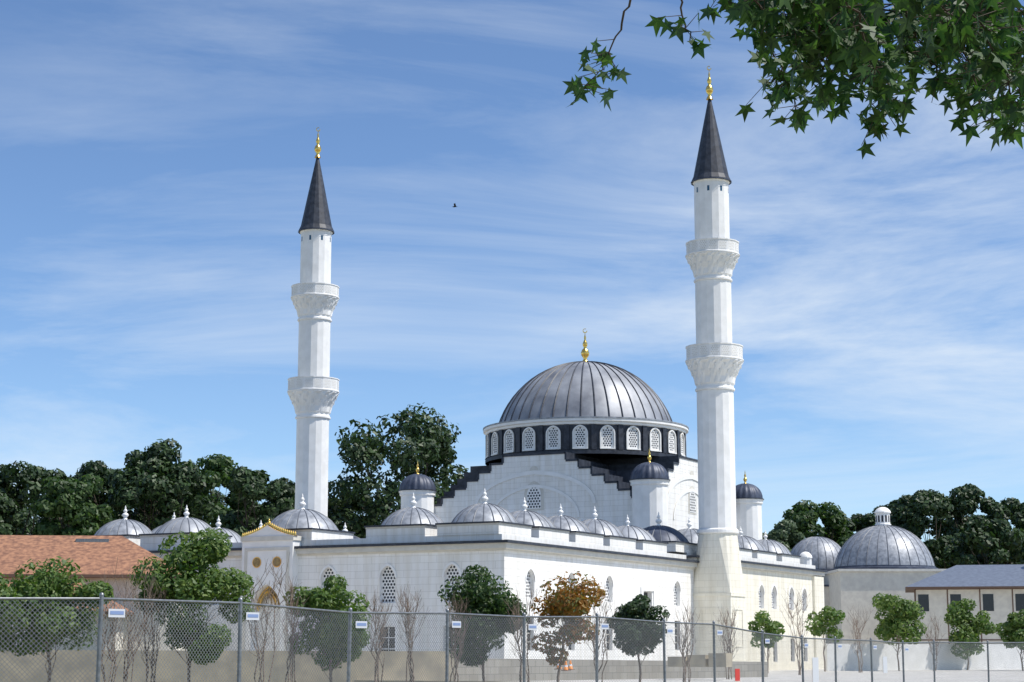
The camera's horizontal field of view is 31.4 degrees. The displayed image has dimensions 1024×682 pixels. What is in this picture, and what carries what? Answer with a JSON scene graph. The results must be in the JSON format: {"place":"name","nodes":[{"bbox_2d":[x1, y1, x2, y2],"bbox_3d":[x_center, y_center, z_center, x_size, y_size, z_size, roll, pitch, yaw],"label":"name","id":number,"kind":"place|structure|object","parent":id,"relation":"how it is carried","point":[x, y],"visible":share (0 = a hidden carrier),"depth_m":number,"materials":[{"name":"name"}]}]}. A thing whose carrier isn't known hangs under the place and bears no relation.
{"place":"outdoors","nodes":[
{"label":"outdoors","id":0,"kind":"place"},
{"bbox_2d":[180,454,257,527],"bbox_3d":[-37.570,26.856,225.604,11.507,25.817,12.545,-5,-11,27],"label":"tree","id":1,"kind":"object","parent":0,"point":[217,469],"depth_m":225.85,"materials":[{"name":"green plant"}]},
{"bbox_2d":[211,465,294,535],"bbox_3d":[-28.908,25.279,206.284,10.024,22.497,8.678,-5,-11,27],"label":"tree","id":2,"kind":"object","parent":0,"point":[251,485],"depth_m":205.54,"materials":[{"name":"green plant"}]},
{"bbox_2d":[262,499,332,517],"bbox_3d":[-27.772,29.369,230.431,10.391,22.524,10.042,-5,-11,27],"label":"tree","id":3,"kind":"object","parent":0,"point":[268,501],"visible":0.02,"depth_m":232.50,"materials":[{"name":"green plant"}]},
{"bbox_2d":[94,329,826,669],"bbox_3d":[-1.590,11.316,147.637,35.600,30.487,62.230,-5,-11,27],"label":"mosque","id":4,"kind":"structure","parent":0,"point":[590,468],"depth_m":137.26,"materials":[{"name":"white stone"}]},
{"bbox_2d":[287,127,339,516],"bbox_3d":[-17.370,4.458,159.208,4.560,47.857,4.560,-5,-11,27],"label":"minaret","id":5,"kind":"object","parent":4,"relation":"attached to","point":[313,392],"visible":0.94,"depth_m":158.64,"materials":[{"name":"beige stone"}]},
{"bbox_2d":[0,0,1023,541],"label":"sky","id":6,"kind":"structure","parent":0,"point":[157,157],"materials":[{"name":"blue"}]},
{"bbox_2d":[514,669,1023,681],"bbox_3d":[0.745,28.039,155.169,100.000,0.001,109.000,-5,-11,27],"label":"forecourt paving","id":7,"kind":"structure","parent":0,"point":[898,674],"depth_m":115.89,"materials":[{"name":"grey concrete"}]},
{"bbox_2d":[456,659,767,680],"bbox_3d":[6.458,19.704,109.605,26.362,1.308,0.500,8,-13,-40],"label":"block wall","id":8,"kind":"structure","parent":7,"relation":"on","point":[645,669],"depth_m":107.78,"materials":[{"name":"concrete"}]},
{"bbox_2d":[671,600,699,681],"bbox_3d":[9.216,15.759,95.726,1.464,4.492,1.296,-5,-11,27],"label":"bare shrub","id":9,"kind":"object","parent":7,"relation":"on","point":[684,620],"visible":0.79,"depth_m":95.71,"materials":[{"name":"brown plant"}]},
{"bbox_2d":[668,653,731,666],"bbox_3d":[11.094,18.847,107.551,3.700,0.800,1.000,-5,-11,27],"label":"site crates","id":10,"kind":"object","parent":7,"relation":"on","point":[705,661],"visible":0.6,"depth_m":106.98,"materials":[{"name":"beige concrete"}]},
{"bbox_2d":[685,66,747,661],"bbox_3d":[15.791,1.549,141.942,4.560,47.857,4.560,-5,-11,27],"label":"minaret","id":11,"kind":"object","parent":7,"relation":"on","point":[714,361],"visible":1,"depth_m":140.15,"materials":[{"name":"beige stone"}]},
{"bbox_2d":[713,606,738,678],"bbox_3d":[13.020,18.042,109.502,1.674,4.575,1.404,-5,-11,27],"label":"bare shrub","id":12,"kind":"object","parent":7,"relation":"on","point":[731,621],"visible":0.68,"depth_m":109.54,"materials":[{"name":"brown plant"}]},
{"bbox_2d":[748,610,784,670],"bbox_3d":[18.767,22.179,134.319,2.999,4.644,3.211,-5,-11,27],"label":"young tree","id":13,"kind":"object","parent":7,"relation":"on","point":[765,622],"depth_m":133.94,"materials":[{"name":"green plant"}]},
{"bbox_2d":[779,588,814,674],"bbox_3d":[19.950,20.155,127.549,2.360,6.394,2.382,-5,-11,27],"label":"bare tree","id":14,"kind":"object","parent":7,"relation":"on","point":[798,627],"visible":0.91,"depth_m":127.67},
{"bbox_2d":[803,605,845,671],"bbox_3d":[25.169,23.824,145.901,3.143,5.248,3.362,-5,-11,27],"label":"young tree","id":15,"kind":"object","parent":7,"relation":"on","point":[817,624],"depth_m":145.54,"materials":[{"name":"green plant"}]},
{"bbox_2d":[848,605,872,672],"bbox_3d":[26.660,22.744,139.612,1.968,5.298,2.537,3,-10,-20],"label":"bare shrub","id":16,"kind":"object","parent":7,"relation":"on","point":[858,637],"visible":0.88,"depth_m":139.49,"materials":[{"name":"plant"}]},
{"bbox_2d":[872,592,927,670],"bbox_3d":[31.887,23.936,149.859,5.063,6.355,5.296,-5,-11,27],"label":"young tree","id":17,"kind":"object","parent":7,"relation":"on","point":[900,613],"depth_m":148.81,"materials":[{"name":"green plant"}]},
{"bbox_2d":[825,644,1023,670],"bbox_3d":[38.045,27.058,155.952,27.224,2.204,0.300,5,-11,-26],"label":"site wall","id":18,"kind":"structure","parent":7,"relation":"on","point":[928,648],"depth_m":154.05,"materials":[{"name":"concrete"}]},
{"bbox_2d":[925,612,945,667],"bbox_3d":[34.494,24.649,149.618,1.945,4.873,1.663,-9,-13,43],"label":"bare shrub","id":19,"kind":"object","parent":7,"relation":"on","point":[937,628],"visible":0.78,"depth_m":149.48,"materials":[{"name":"brown plant"}]},
{"bbox_2d":[944,598,995,668],"bbox_3d":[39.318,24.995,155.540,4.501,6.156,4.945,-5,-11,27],"label":"young tree","id":20,"kind":"object","parent":7,"relation":"on","point":[958,614],"depth_m":154.96,"materials":[{"name":"green plant"}]},
{"bbox_2d":[994,609,1023,670],"bbox_3d":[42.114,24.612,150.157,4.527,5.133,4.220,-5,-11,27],"label":"young tree","id":21,"kind":"object","parent":7,"relation":"on","point":[1012,631],"depth_m":149.83,"materials":[{"name":"green plant"}]},
{"bbox_2d":[562,0,1023,159],"bbox_3d":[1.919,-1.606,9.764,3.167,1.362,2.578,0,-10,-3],"label":"branches","id":22,"kind":"object","parent":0,"point":[835,40],"depth_m":9.37,"materials":[{"name":"green plant"}]},
{"bbox_2d":[735,656,887,681],"bbox_3d":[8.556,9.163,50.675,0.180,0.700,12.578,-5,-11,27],"label":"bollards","id":23,"kind":"object","parent":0,"point":[815,667],"visible":1,"depth_m":50.52,"materials":[{"name":"white plastic"}]},
{"bbox_2d":[791,536,840,570],"bbox_3d":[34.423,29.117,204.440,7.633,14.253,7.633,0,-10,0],"label":"dome","id":24,"kind":"structure","parent":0,"point":[823,551],"depth_m":202.78,"materials":[{"name":"grey metal"}]},
{"bbox_2d":[824,585,829,643],"bbox_3d":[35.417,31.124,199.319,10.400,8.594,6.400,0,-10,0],"label":"hammam link block","id":25,"kind":"structure","parent":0,"point":[826,595],"depth_m":196.83,"materials":[{"name":"white paint"}]},
{"bbox_2d":[905,564,1023,643],"bbox_3d":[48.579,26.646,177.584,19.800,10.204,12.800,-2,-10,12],"label":"timber framed house","id":26,"kind":"structure","parent":0,"point":[996,592],"depth_m":173.60,"materials":[{"name":"white paint"}]},
{"label":"ground","id":27,"kind":"structure","parent":0,"visible":0},
{"bbox_2d":[0,489,19,534],"bbox_3d":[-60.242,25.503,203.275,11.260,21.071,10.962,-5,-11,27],"label":"tree","id":28,"kind":"object","parent":27,"relation":"on","point":[9,509],"depth_m":205.29,"materials":[{"name":"green plant"}]},
{"bbox_2d":[0,572,30,652],"bbox_3d":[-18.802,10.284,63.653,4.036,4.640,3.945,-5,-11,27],"label":"young tree","id":29,"kind":"object","parent":27,"relation":"on","point":[5,589],"depth_m":63.46,"materials":[{"name":"green plant"}]},
{"bbox_2d":[16,505,43,534],"bbox_3d":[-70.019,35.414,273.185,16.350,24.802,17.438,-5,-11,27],"label":"tree","id":30,"kind":"object","parent":27,"relation":"on","point":[24,512],"visible":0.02,"depth_m":270.00,"materials":[{"name":"green plant"}]},
{"bbox_2d":[0,461,70,534],"bbox_3d":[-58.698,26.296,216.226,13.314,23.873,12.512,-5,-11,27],"label":"tree","id":31,"kind":"object","parent":27,"relation":"on","point":[30,476],"depth_m":216.09,"materials":[{"name":"green plant"}]},
{"bbox_2d":[0,556,113,681],"bbox_3d":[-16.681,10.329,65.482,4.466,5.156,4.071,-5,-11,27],"label":"young tree","id":32,"kind":"object","parent":27,"relation":"on","point":[40,584],"depth_m":65.10,"materials":[{"name":"green plant"}]},
{"bbox_2d":[30,473,116,535],"bbox_3d":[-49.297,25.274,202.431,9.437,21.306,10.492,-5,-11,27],"label":"tree","id":33,"kind":"object","parent":27,"relation":"on","point":[65,499],"depth_m":200.24,"materials":[{"name":"green plant"}]},
{"bbox_2d":[0,535,186,649],"bbox_3d":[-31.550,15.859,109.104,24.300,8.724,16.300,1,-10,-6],"label":"tile roof house","id":34,"kind":"structure","parent":27,"relation":"on","point":[94,557],"depth_m":108.96,"materials":[{"name":"tile"}]},
{"bbox_2d":[88,571,128,681],"bbox_3d":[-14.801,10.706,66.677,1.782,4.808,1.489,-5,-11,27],"label":"bare tree","id":35,"kind":"object","parent":27,"relation":"on","point":[111,647],"visible":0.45,"depth_m":66.59,"materials":[{"name":"brown plant"}]},
{"bbox_2d":[69,460,162,532],"bbox_3d":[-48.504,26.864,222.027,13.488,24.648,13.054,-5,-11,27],"label":"tree","id":36,"kind":"object","parent":27,"relation":"on","point":[101,470],"depth_m":220.94,"materials":[{"name":"green plant"}]},
{"bbox_2d":[112,557,163,681],"bbox_3d":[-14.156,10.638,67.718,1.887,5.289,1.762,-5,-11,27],"label":"bare tree","id":37,"kind":"object","parent":27,"relation":"on","point":[143,631],"visible":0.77,"depth_m":67.66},
{"bbox_2d":[135,575,168,681],"bbox_3d":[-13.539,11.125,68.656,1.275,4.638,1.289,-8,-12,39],"label":"bare tree","id":38,"kind":"object","parent":27,"relation":"on","point":[154,641],"visible":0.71,"depth_m":68.60,"materials":[{"name":"brown plant"}]},
{"bbox_2d":[107,438,214,530],"bbox_3d":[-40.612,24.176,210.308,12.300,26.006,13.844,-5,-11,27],"label":"tree","id":39,"kind":"object","parent":27,"relation":"on","point":[140,480],"depth_m":208.62,"materials":[{"name":"green plant"}]},
{"bbox_2d":[127,527,254,681],"bbox_3d":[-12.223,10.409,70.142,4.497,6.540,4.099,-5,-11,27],"label":"young tree","id":40,"kind":"object","parent":27,"relation":"on","point":[189,584],"depth_m":69.51,"materials":[{"name":"green plant"}]},
{"bbox_2d":[209,485,228,506],"bbox_3d":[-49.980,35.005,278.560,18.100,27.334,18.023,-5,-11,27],"label":"tree","id":41,"kind":"object","parent":27,"relation":"on","point":[220,496],"visible":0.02,"depth_m":279.18,"materials":[{"name":"green plant"}]},
{"bbox_2d":[0,650,454,681],"bbox_3d":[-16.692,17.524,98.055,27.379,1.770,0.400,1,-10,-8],"label":"concrete wall","id":42,"kind":"structure","parent":27,"relation":"on","point":[25,676],"depth_m":97.90,"materials":[{"name":"grey concrete"}]},
{"bbox_2d":[229,555,298,681],"bbox_3d":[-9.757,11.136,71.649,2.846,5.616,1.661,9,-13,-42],"label":"bare tree","id":43,"kind":"object","parent":27,"relation":"on","point":[253,600],"visible":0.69,"depth_m":71.68,"materials":[{"name":"brown plant"}]},
{"bbox_2d":[272,576,310,681],"bbox_3d":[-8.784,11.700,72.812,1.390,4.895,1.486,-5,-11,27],"label":"bare tree","id":44,"kind":"object","parent":27,"relation":"on","point":[292,600],"visible":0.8,"depth_m":72.72,"materials":[{"name":"brown plant"}]},
{"bbox_2d":[283,574,371,681],"bbox_3d":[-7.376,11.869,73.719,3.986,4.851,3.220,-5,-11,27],"label":"young tree","id":45,"kind":"object","parent":27,"relation":"on","point":[319,598],"depth_m":73.22,"materials":[{"name":"green plant"}]},
{"bbox_2d":[328,499,372,530],"bbox_3d":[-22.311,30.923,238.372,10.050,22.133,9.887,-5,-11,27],"label":"tree","id":46,"kind":"object","parent":27,"relation":"on","point":[354,504],"depth_m":237.15,"materials":[{"name":"green plant"}]},
{"bbox_2d":[361,589,392,681],"bbox_3d":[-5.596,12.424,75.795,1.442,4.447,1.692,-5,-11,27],"label":"bare tree","id":47,"kind":"object","parent":27,"relation":"on","point":[379,610],"visible":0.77,"depth_m":75.71,"materials":[{"name":"brown plant"}]},
{"bbox_2d":[328,402,468,537],"bbox_3d":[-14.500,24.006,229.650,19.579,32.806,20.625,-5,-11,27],"label":"tree","id":48,"kind":"object","parent":27,"relation":"on","point":[433,442],"depth_m":226.90,"materials":[{"name":"green plant"}]},
{"bbox_2d":[395,584,427,681],"bbox_3d":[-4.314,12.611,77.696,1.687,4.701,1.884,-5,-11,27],"label":"bare tree","id":49,"kind":"object","parent":27,"relation":"on","point":[407,601],"visible":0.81,"depth_m":77.52,"materials":[{"name":"brown plant"}]},
{"bbox_2d":[354,680,513,681],"bbox_3d":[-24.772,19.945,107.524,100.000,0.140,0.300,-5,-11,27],"label":"forecourt kerb","id":50,"kind":"structure","parent":27,"relation":"on","point":[422,681],"depth_m":97.37,"materials":[{"name":"beige concrete"}]},
{"bbox_2d":[445,593,472,681],"bbox_3d":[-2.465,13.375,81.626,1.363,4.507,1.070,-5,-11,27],"label":"bare shrub","id":51,"kind":"object","parent":27,"relation":"on","point":[456,632],"visible":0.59,"depth_m":81.65,"materials":[{"name":"brown plant"}]},
{"bbox_2d":[437,564,529,681],"bbox_3d":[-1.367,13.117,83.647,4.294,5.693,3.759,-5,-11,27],"label":"young tree","id":52,"kind":"object","parent":27,"relation":"on","point":[490,601],"depth_m":82.88,"materials":[{"name":"green plant"}]},
{"bbox_2d":[0,592,1023,681],"bbox_3d":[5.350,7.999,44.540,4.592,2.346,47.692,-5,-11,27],"label":"chain link fence","id":53,"kind":"object","parent":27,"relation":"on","point":[932,644],"visible":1,"depth_m":33.29,"materials":[{"name":"grey metal"}]},
{"bbox_2d":[108,609,908,650],"bbox_3d":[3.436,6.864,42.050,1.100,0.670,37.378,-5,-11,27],"label":"fence signs","id":54,"kind":"object","parent":53,"relation":"attached to","point":[249,616],"visible":1,"depth_m":31.58,"materials":[{"name":"white plastic"}]},
{"bbox_2d":[502,582,537,681],"bbox_3d":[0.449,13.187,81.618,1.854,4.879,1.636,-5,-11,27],"label":"bare tree","id":55,"kind":"object","parent":27,"relation":"on","point":[518,614],"visible":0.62,"depth_m":81.58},
{"bbox_2d":[529,569,605,681],"bbox_3d":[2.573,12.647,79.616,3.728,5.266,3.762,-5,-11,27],"label":"young tree","id":56,"kind":"object","parent":27,"relation":"on","point":[575,601],"depth_m":79.15,"materials":[{"name":"orange plant"}]},
{"bbox_2d":[583,594,616,681],"bbox_3d":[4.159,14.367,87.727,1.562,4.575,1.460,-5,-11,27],"label":"bare tree","id":57,"kind":"object","parent":27,"relation":"on","point":[602,634],"visible":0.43,"depth_m":87.79,"materials":[{"name":"brown plant"}]},
{"bbox_2d":[608,594,669,681],"bbox_3d":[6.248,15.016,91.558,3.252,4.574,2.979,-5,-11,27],"label":"young tree","id":58,"kind":"object","parent":27,"relation":"on","point":[637,607],"depth_m":91.25,"materials":[{"name":"green plant"}]},
{"bbox_2d":[762,519,804,551],"bbox_3d":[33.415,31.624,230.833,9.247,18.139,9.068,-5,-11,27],"label":"tree","id":59,"kind":"object","parent":27,"relation":"on","point":[782,530],"depth_m":230.53,"materials":[{"name":"green plant"}]},
{"bbox_2d":[782,499,853,548],"bbox_3d":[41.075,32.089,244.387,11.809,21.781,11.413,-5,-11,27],"label":"tree","id":60,"kind":"object","parent":27,"relation":"on","point":[804,516],"depth_m":242.78,"materials":[{"name":"green plant"}]},
{"bbox_2d":[824,513,875,543],"bbox_3d":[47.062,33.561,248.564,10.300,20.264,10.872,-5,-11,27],"label":"tree","id":61,"kind":"object","parent":27,"relation":"on","point":[857,522],"depth_m":248.96,"materials":[{"name":"green plant"}]},
{"bbox_2d":[839,522,875,546],"bbox_3d":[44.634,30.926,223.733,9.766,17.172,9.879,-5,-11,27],"label":"tree","id":62,"kind":"object","parent":27,"relation":"on","point":[841,544],"depth_m":224.69,"materials":[{"name":"green plant"}]},
{"bbox_2d":[822,507,945,643],"bbox_3d":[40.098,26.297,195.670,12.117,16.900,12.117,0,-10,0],"label":"domed building","id":63,"kind":"structure","parent":27,"relation":"on","point":[883,555],"depth_m":190.95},
{"bbox_2d":[872,499,925,535],"bbox_3d":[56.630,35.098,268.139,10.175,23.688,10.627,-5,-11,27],"label":"tree","id":64,"kind":"object","parent":27,"relation":"on","point":[891,504],"visible":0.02,"depth_m":269.41,"materials":[{"name":"green plant"}]},
{"bbox_2d":[890,489,953,568],"bbox_3d":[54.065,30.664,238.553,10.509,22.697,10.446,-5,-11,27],"label":"tree","id":65,"kind":"object","parent":27,"relation":"on","point":[910,513],"depth_m":236.86,"materials":[{"name":"green plant"}]},
{"bbox_2d":[925,483,1008,539],"bbox_3d":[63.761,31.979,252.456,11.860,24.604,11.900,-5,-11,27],"label":"tree","id":66,"kind":"object","parent":27,"relation":"on","point":[968,499],"depth_m":251.71,"materials":[{"name":"green plant"}]},
{"bbox_2d":[941,515,1023,568],"bbox_3d":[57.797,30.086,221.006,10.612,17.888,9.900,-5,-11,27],"label":"tree","id":67,"kind":"object","parent":27,"relation":"on","point":[986,533],"depth_m":220.24,"materials":[{"name":"green plant"}]},
{"bbox_2d":[978,497,1023,564],"bbox_3d":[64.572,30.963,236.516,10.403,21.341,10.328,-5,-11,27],"label":"tree","id":68,"kind":"object","parent":27,"relation":"on","point":[1011,509],"depth_m":234.45,"materials":[{"name":"green plant"}]}
]}

